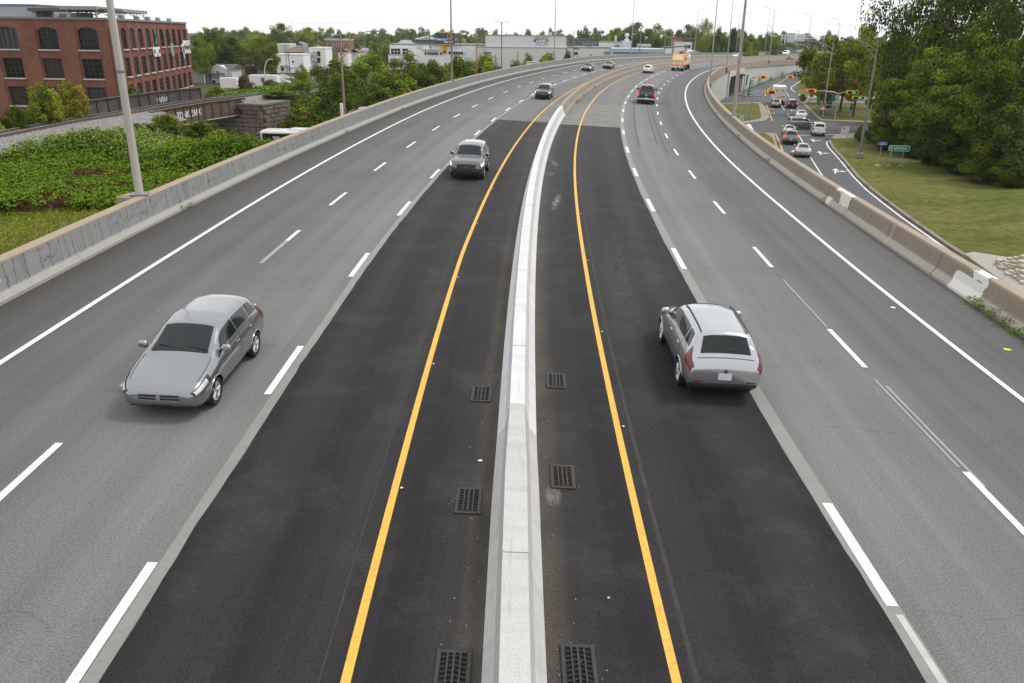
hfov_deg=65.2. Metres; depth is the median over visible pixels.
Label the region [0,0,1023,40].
sky
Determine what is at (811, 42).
tree
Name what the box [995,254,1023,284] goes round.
stone pitching
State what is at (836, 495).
highway
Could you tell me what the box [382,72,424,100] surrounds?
bush
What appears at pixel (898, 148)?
road sign
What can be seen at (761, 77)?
traffic signal
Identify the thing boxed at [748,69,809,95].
ramp road
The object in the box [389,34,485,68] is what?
office building
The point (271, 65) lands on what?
tree
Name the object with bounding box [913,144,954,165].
bush
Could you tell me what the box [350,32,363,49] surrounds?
tree
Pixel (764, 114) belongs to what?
sidewalk
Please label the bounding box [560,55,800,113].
median barrier
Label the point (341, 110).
white post
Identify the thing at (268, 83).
bush
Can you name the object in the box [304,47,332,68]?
white stair block
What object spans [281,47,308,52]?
hip roof house
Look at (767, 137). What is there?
lawn
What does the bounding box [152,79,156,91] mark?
window
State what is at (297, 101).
slope weeds
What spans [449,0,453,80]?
light pole
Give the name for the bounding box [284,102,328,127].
bush
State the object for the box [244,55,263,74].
brown porch
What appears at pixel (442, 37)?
billboard
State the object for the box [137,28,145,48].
window
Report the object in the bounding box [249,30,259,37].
tree
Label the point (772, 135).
sidewalk
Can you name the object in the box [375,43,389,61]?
tree
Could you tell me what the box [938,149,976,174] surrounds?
bush
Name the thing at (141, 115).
railway track
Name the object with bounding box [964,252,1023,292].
sidewalk
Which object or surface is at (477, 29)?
tree
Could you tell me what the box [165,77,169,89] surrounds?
window
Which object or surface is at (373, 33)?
tree
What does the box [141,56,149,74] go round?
window
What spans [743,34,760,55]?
tree
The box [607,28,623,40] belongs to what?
tree
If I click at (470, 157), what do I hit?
car
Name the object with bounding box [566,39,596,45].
long hall
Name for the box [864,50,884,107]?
tree
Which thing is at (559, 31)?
tree
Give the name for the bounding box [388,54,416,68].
office annex
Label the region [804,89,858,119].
traffic signal
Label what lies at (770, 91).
traffic signal
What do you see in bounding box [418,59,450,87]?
bush
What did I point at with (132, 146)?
light pole
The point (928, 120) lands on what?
tree
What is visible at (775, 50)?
tree
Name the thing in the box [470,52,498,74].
bush
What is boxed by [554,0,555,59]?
light pole
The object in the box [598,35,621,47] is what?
workshop
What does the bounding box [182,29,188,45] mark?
window
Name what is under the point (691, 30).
tree
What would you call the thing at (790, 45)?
tree
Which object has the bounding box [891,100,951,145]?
tree
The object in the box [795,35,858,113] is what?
tree
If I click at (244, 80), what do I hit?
bush
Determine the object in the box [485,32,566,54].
warehouse
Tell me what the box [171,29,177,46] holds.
window
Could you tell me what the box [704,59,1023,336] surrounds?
parapet wall
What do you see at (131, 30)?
window
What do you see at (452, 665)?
drain grate
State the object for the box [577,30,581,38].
tree
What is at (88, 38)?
window
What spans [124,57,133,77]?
window
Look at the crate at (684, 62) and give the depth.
164.00 m
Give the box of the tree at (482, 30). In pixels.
[477,28,487,39]
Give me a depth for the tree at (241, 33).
481.25 m
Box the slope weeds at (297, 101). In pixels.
[267,90,323,114]
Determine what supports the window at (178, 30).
in the brick factory
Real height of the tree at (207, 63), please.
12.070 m
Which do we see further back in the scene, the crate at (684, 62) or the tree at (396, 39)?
the tree at (396, 39)
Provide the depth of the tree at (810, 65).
167.22 m
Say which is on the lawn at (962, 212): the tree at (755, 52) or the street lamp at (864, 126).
the street lamp at (864, 126)
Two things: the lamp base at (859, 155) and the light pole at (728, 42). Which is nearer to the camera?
the lamp base at (859, 155)
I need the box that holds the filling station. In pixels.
[674,42,691,52]
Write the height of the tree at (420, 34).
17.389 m
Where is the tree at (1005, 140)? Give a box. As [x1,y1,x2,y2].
[963,102,1023,183]
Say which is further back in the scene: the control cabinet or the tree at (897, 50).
the control cabinet
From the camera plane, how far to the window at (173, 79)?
138.50 m
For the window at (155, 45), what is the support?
in the brick factory
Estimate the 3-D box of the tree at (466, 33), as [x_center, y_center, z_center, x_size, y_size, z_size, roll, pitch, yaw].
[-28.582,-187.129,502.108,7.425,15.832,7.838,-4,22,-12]
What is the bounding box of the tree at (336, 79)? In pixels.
[308,56,361,105]
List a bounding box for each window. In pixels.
[0,26,20,49]
[3,58,25,78]
[9,86,28,106]
[36,27,60,50]
[43,58,65,79]
[76,27,100,50]
[83,59,104,79]
[87,87,107,99]
[120,28,129,50]
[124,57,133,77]
[129,28,137,49]
[133,57,141,76]
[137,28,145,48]
[137,82,141,93]
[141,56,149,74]
[145,28,152,48]
[145,81,149,92]
[149,55,156,73]
[152,28,157,47]
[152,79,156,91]
[156,57,162,71]
[159,29,166,47]
[159,78,163,90]
[162,54,169,70]
[165,29,171,46]
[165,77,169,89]
[169,53,174,69]
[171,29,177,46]
[172,75,175,89]
[175,53,180,68]
[177,29,181,46]
[177,74,183,88]
[180,52,185,67]
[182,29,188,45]
[183,73,188,87]
[188,72,193,86]
[391,48,400,53]
[427,52,438,54]
[448,51,462,54]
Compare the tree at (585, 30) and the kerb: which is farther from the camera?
the tree at (585, 30)
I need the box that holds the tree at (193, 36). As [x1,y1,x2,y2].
[189,31,201,46]
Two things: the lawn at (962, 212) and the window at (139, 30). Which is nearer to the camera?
the lawn at (962, 212)
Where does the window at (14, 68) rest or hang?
in the brick factory
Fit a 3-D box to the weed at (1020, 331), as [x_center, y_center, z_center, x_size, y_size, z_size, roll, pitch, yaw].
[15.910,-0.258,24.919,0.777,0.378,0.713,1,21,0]
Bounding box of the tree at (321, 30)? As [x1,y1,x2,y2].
[315,26,324,41]
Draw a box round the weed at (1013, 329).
[1006,327,1021,335]
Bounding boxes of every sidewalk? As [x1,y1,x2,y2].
[722,102,768,123]
[738,89,766,96]
[766,133,777,146]
[797,94,874,98]
[802,101,871,122]
[832,133,854,138]
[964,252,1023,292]
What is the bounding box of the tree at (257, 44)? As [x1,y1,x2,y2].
[241,35,280,71]
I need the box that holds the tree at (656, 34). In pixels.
[645,23,674,46]
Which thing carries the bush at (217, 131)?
on the ground at (204, 88)
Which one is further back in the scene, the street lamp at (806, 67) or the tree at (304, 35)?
the tree at (304, 35)
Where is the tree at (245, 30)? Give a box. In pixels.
[240,28,250,39]
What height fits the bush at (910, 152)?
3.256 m
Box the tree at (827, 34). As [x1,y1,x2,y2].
[818,30,836,51]
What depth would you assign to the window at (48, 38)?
105.44 m
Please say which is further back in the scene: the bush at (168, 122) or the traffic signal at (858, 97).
the traffic signal at (858, 97)
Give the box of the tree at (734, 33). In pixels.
[720,27,743,52]
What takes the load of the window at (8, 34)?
in the brick factory
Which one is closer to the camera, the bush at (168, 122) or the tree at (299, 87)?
the bush at (168, 122)
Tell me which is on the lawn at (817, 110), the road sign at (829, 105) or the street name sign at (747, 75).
the road sign at (829, 105)
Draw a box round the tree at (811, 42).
[796,33,816,49]
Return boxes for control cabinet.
[831,106,835,114]
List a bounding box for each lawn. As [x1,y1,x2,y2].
[722,103,760,120]
[758,133,774,144]
[794,90,875,95]
[805,102,894,120]
[827,138,1023,256]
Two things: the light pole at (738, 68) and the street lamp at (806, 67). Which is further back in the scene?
the street lamp at (806, 67)
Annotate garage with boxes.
[566,44,610,57]
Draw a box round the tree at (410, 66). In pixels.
[387,50,423,81]
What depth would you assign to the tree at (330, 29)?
538.09 m
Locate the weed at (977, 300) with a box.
[962,297,984,308]
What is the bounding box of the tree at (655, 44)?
[650,39,659,47]
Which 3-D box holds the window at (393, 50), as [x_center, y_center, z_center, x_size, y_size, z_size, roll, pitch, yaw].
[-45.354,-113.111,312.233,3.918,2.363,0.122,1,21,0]
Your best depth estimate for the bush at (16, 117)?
67.61 m
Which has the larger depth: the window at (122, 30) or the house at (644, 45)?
the house at (644, 45)
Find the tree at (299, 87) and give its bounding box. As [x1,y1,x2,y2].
[285,80,311,90]
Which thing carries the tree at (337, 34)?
on the ground at (204, 88)
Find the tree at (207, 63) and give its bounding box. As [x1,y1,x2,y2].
[190,36,216,82]
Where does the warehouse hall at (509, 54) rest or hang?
on the ground at (204, 88)
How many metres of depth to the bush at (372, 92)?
106.83 m
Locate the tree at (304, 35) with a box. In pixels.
[294,27,322,46]
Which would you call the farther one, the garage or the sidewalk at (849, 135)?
the garage
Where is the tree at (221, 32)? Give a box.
[215,27,225,39]
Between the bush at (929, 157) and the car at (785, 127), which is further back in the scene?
the car at (785, 127)
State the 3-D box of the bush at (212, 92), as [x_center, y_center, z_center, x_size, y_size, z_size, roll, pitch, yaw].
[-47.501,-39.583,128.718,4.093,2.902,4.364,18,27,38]
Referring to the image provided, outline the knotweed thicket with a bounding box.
[0,122,278,212]
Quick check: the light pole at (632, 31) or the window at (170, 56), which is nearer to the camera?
the window at (170, 56)
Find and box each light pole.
[106,0,149,195]
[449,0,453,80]
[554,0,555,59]
[631,0,634,53]
[709,0,717,87]
[725,3,732,72]
[728,0,746,115]
[764,6,774,62]
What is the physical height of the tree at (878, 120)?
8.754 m
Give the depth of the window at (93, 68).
106.66 m
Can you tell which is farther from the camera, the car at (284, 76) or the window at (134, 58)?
the car at (284, 76)
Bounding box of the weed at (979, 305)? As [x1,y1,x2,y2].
[971,304,984,310]
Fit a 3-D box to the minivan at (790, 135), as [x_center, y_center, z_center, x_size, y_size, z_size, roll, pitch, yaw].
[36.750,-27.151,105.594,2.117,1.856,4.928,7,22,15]
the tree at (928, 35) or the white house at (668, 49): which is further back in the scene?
the white house at (668, 49)
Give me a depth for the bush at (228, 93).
126.07 m
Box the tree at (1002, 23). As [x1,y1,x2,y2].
[950,0,1023,120]
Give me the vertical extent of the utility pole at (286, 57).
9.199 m
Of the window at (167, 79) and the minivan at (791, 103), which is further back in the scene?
the minivan at (791, 103)
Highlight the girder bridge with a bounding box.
[69,87,244,125]
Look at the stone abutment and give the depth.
100.84 m
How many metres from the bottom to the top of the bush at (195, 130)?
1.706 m
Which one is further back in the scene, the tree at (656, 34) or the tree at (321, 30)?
the tree at (321, 30)
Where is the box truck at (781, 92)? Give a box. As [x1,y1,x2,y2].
[771,85,786,104]
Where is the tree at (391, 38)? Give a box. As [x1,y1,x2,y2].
[383,34,394,43]
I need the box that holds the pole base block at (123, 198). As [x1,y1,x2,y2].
[116,193,135,203]
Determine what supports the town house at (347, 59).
on the ground at (204, 88)
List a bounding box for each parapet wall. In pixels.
[0,49,802,305]
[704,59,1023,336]
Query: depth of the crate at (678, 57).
164.56 m
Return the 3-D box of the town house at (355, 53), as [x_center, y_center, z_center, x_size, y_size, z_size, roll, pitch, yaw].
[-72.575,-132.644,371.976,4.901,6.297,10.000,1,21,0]
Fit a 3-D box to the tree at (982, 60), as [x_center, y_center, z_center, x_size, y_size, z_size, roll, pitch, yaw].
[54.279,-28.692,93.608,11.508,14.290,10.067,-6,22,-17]
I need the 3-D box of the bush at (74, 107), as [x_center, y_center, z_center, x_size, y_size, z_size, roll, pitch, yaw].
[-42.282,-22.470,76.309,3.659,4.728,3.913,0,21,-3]
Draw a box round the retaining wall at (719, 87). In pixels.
[711,64,802,100]
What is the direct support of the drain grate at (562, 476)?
on the highway
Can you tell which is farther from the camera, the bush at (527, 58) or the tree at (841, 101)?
the bush at (527, 58)
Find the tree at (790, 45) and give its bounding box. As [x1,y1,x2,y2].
[780,37,795,48]
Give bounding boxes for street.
[721,92,1004,260]
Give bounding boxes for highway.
[0,51,1023,682]
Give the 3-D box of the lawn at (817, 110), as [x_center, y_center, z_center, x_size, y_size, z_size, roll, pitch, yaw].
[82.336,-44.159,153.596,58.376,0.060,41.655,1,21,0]
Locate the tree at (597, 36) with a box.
[590,30,603,42]
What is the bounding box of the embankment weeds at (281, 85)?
[176,80,369,131]
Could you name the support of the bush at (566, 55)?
on the ground at (204, 88)
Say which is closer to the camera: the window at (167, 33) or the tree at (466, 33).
the window at (167, 33)
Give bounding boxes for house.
[193,64,244,83]
[277,43,295,52]
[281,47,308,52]
[296,42,307,46]
[337,49,351,65]
[351,49,361,62]
[360,48,371,59]
[621,33,630,47]
[636,44,650,47]
[660,45,690,52]
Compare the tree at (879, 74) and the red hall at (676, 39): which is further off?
the red hall at (676, 39)
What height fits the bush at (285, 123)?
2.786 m
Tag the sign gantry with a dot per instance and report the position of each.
(792, 38)
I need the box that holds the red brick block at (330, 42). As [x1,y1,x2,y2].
[324,39,353,57]
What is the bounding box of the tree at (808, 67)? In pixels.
[801,47,820,72]
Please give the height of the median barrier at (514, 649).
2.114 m
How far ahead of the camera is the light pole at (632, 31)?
219.77 m
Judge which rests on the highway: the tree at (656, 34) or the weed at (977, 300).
the weed at (977, 300)
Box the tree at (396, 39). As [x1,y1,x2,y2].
[393,35,400,42]
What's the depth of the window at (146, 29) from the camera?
123.76 m
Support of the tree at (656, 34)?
on the ground at (204, 88)
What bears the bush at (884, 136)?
on the ground at (204, 88)
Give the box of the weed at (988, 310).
[975,309,994,316]
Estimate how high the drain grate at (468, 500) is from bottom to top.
0.043 m
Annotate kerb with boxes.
[828,135,988,272]
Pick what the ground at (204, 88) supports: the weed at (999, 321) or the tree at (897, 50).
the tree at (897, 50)
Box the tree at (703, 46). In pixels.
[692,18,713,52]
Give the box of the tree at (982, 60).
[924,31,1023,121]
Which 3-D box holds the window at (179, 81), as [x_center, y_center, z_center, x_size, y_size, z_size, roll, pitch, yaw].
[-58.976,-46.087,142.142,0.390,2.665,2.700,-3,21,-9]
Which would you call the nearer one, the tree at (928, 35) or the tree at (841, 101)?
the tree at (928, 35)
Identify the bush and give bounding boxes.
[0,106,34,128]
[23,82,67,124]
[56,80,91,117]
[117,85,141,94]
[133,123,146,130]
[140,113,187,135]
[182,120,217,138]
[204,86,226,97]
[209,129,226,140]
[213,90,244,96]
[238,75,254,90]
[262,79,277,89]
[262,90,298,97]
[278,119,297,128]
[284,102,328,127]
[305,88,340,127]
[333,92,361,118]
[349,82,393,108]
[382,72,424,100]
[408,67,439,92]
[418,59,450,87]
[436,54,478,79]
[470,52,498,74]
[510,60,521,66]
[523,52,532,64]
[538,52,555,62]
[563,50,571,58]
[798,94,806,100]
[854,125,865,140]
[864,122,879,143]
[871,126,906,150]
[890,133,931,158]
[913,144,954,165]
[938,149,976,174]
[939,121,962,132]
[957,156,1001,182]
[982,156,1023,187]
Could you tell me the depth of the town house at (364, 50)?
405.17 m
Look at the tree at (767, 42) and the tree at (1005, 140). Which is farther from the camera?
the tree at (767, 42)
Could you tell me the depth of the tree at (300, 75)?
151.67 m
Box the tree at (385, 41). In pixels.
[378,39,390,60]
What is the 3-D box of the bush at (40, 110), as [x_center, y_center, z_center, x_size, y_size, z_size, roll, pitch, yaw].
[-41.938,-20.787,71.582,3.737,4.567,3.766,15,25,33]
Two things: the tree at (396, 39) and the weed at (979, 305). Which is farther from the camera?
the tree at (396, 39)
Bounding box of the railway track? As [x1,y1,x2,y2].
[0,85,328,152]
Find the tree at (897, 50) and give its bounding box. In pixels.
[854,0,969,114]
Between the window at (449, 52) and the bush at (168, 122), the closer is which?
the bush at (168, 122)
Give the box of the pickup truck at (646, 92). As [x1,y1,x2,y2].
[637,84,657,103]
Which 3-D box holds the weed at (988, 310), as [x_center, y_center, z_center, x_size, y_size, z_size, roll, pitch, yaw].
[15.941,-0.955,26.837,0.652,0.284,0.728,-9,23,-24]
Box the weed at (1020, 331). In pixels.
[1009,327,1023,340]
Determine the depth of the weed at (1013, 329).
25.32 m
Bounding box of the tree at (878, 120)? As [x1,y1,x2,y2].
[865,77,934,135]
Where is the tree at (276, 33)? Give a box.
[267,22,295,47]
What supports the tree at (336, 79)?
on the ground at (204, 88)
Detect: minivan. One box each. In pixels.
[782,128,798,143]
[785,116,812,128]
[786,99,797,107]
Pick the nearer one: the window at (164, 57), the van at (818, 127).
the van at (818, 127)
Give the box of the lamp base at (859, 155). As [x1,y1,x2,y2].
[855,152,863,157]
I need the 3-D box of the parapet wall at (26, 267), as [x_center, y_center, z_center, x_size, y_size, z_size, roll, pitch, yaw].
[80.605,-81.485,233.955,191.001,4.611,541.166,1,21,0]
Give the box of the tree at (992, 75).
[951,58,1023,155]
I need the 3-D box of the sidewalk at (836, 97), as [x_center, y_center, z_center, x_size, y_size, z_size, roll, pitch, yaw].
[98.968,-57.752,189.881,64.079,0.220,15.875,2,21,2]
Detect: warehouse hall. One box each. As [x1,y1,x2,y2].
[477,46,485,59]
[486,47,564,68]
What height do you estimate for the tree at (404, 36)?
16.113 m
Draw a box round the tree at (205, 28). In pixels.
[200,26,215,35]
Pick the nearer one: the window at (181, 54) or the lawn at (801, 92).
the window at (181, 54)
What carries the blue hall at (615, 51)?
on the ground at (204, 88)
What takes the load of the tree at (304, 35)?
on the ground at (204, 88)
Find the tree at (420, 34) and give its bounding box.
[416,26,430,41]
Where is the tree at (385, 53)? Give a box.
[382,45,388,64]
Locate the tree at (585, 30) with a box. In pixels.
[580,24,588,38]
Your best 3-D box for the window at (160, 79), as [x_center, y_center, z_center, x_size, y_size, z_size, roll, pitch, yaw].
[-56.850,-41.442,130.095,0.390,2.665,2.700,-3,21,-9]
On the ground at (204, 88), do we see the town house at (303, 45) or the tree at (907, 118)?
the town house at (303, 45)
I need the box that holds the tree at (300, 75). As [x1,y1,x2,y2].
[294,63,309,82]
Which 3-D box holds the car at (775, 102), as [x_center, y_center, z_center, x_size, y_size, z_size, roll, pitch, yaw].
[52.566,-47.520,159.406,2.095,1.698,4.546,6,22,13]
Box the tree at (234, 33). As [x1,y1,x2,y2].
[227,30,240,38]
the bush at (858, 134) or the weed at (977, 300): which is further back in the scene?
the bush at (858, 134)
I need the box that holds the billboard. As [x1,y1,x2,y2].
[429,31,460,46]
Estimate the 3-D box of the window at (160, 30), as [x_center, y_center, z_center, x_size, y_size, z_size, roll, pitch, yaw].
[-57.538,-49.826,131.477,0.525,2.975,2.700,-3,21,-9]
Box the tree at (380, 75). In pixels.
[349,51,395,100]
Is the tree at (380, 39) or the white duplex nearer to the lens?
the white duplex
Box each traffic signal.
[748,75,766,95]
[749,90,776,118]
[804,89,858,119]
[852,96,875,109]
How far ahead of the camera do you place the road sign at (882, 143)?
82.91 m
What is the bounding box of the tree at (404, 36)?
[397,28,412,41]
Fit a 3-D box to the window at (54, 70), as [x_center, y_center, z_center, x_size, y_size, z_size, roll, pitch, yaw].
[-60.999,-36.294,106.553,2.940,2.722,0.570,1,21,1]
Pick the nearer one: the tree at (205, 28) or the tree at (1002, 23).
the tree at (1002, 23)
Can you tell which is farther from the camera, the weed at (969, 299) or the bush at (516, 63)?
the bush at (516, 63)
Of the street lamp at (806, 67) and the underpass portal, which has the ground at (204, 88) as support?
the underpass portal
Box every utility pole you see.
[281,45,288,72]
[286,51,290,80]
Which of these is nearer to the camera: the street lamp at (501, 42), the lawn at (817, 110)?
the lawn at (817, 110)
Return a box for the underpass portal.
[726,68,744,97]
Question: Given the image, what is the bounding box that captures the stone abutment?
[194,100,290,142]
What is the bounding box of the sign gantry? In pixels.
[780,33,824,49]
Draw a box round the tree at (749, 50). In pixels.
[744,42,752,55]
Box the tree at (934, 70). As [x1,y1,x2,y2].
[877,46,976,125]
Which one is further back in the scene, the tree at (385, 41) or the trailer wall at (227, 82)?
the tree at (385, 41)
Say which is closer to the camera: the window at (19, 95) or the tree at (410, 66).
the window at (19, 95)
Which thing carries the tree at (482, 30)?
on the ground at (204, 88)
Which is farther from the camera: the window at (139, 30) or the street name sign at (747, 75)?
the street name sign at (747, 75)
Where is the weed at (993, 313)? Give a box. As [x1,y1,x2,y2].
[986,307,1001,320]
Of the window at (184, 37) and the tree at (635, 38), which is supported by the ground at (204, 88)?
the tree at (635, 38)
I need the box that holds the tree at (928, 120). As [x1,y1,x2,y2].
[906,84,991,158]
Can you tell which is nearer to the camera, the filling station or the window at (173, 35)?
the window at (173, 35)
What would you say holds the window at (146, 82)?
in the brick factory
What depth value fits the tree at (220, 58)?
226.20 m
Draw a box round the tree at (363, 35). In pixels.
[358,31,371,41]
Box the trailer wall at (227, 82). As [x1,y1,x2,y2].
[219,74,279,88]
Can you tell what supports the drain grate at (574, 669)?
on the highway
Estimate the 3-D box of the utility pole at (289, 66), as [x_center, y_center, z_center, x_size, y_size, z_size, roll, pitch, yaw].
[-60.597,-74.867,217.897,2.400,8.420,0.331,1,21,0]
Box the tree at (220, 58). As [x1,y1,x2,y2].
[191,29,237,63]
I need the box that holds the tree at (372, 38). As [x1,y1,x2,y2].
[362,33,376,48]
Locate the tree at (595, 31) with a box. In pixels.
[592,27,602,42]
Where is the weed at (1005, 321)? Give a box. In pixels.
[996,315,1015,329]
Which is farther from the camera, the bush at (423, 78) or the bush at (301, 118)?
the bush at (423, 78)
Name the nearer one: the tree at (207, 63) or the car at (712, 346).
the car at (712, 346)
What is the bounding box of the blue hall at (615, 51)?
[610,48,663,54]
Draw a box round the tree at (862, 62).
[825,24,890,116]
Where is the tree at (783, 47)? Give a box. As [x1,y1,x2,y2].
[775,36,787,53]
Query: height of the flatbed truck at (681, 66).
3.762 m
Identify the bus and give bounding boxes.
[259,127,305,142]
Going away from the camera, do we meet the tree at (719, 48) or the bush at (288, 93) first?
the bush at (288, 93)
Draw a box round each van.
[782,50,789,55]
[811,121,825,135]
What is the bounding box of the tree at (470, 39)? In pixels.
[465,36,474,43]
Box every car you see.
[122,294,263,407]
[280,75,293,79]
[450,139,489,178]
[535,83,553,98]
[581,63,594,70]
[602,61,614,68]
[643,65,653,72]
[658,303,761,390]
[770,98,780,107]
[782,124,796,134]
[794,143,811,156]
[795,110,808,117]
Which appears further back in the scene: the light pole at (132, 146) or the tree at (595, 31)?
the tree at (595, 31)
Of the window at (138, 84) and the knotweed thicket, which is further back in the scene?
the window at (138, 84)
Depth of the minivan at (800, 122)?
121.41 m
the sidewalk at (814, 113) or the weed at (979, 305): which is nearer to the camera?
the weed at (979, 305)
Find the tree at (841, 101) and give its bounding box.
[818,54,872,110]
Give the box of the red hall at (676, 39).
[671,34,693,52]
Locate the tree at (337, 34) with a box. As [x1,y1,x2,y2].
[333,29,344,38]
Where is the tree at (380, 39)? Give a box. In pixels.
[377,29,389,42]
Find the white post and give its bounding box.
[340,103,343,115]
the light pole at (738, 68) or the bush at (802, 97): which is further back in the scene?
the bush at (802, 97)
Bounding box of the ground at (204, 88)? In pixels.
[0,33,1023,254]
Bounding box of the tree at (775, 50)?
[766,37,779,54]
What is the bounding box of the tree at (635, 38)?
[620,22,652,47]
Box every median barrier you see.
[481,106,565,682]
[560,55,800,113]
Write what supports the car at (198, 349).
on the highway
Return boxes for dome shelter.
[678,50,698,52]
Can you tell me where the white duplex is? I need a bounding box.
[277,53,310,72]
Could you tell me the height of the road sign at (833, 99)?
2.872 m
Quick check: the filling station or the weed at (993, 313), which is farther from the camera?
the filling station
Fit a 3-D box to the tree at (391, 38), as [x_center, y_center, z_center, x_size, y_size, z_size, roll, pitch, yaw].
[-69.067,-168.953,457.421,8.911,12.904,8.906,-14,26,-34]
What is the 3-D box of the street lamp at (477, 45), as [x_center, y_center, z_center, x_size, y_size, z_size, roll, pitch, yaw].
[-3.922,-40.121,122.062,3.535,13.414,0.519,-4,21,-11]
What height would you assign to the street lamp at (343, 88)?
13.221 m
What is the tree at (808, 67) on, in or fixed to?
on the ground at (204, 88)
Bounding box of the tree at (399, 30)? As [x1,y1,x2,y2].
[395,28,410,39]
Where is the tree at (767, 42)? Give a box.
[758,31,773,51]
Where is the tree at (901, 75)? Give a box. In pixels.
[878,34,964,107]
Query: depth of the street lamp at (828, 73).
136.73 m
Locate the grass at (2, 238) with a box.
[0,201,114,253]
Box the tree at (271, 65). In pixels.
[259,49,283,74]
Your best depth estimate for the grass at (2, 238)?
36.21 m
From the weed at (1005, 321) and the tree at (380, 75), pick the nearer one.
the weed at (1005, 321)
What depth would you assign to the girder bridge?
92.52 m
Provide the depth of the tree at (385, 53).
329.64 m
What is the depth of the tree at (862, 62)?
136.14 m
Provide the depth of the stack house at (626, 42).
315.26 m
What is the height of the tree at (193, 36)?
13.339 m
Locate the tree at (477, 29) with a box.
[474,27,485,38]
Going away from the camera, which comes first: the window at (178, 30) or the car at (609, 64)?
the window at (178, 30)
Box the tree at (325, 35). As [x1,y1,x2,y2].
[322,30,334,46]
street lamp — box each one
[339,30,378,114]
[476,31,497,73]
[495,21,502,66]
[790,43,809,93]
[805,40,833,116]
[840,38,878,158]
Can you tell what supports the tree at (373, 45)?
on the ground at (204, 88)
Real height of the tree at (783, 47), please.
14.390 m
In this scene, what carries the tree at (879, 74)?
on the ground at (204, 88)
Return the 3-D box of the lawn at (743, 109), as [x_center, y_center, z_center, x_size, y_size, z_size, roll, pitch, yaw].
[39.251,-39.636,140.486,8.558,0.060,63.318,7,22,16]
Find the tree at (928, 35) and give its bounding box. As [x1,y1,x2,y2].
[899,0,1023,84]
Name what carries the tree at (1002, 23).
on the lawn at (962, 212)
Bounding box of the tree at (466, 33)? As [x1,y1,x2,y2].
[461,30,468,42]
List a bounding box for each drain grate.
[433,644,473,682]
[448,482,487,519]
[466,385,495,403]
[542,372,568,388]
[549,460,579,494]
[555,641,607,682]
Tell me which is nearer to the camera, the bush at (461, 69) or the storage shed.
the bush at (461, 69)
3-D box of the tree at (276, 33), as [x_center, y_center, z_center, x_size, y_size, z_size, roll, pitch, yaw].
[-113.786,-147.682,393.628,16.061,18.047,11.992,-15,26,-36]
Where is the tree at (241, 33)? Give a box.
[236,29,245,40]
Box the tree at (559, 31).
[555,29,563,34]
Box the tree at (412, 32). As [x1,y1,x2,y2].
[409,28,416,40]
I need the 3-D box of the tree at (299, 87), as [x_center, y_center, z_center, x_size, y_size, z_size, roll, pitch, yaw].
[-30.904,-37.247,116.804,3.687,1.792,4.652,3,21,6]
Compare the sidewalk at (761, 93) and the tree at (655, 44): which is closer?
the sidewalk at (761, 93)
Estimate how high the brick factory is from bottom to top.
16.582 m
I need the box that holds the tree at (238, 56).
[219,43,244,68]
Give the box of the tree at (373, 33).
[369,29,379,46]
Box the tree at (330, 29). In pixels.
[325,27,338,38]
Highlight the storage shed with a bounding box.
[781,43,798,52]
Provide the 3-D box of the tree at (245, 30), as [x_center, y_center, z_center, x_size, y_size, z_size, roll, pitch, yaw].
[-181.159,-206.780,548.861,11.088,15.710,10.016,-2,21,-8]
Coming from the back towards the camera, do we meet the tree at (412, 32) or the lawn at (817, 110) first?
the tree at (412, 32)
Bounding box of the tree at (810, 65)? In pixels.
[803,49,828,102]
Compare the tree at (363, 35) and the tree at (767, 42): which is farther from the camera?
the tree at (363, 35)
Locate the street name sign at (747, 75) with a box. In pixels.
[743,74,748,99]
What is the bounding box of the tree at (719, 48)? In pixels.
[709,26,727,52]
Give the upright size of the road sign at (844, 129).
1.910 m
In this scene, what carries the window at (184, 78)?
in the brick factory
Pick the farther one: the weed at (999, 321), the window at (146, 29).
the window at (146, 29)
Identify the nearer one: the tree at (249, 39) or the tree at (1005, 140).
the tree at (1005, 140)
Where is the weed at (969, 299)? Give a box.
[961,296,975,304]
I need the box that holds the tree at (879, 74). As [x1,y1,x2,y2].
[871,42,906,114]
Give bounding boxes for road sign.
[816,93,835,101]
[825,102,831,114]
[841,127,848,140]
[877,142,887,169]
[886,145,909,166]
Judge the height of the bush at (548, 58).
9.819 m
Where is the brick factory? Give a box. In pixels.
[0,4,194,125]
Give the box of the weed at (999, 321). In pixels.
[992,316,1006,325]
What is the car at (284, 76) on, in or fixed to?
on the ground at (204, 88)
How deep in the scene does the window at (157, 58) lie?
129.14 m
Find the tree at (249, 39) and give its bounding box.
[243,34,257,44]
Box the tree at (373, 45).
[367,42,380,56]
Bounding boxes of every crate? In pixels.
[671,60,686,64]
[672,53,684,60]
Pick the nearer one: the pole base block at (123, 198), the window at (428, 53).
the pole base block at (123, 198)
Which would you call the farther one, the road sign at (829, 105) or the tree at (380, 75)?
the road sign at (829, 105)
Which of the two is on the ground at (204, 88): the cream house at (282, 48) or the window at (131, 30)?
the cream house at (282, 48)
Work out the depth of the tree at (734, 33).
325.87 m
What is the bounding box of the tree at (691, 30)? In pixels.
[674,23,698,48]
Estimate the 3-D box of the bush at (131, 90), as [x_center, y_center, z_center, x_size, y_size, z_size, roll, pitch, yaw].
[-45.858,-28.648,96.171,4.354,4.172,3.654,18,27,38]
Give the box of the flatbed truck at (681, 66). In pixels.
[671,51,690,70]

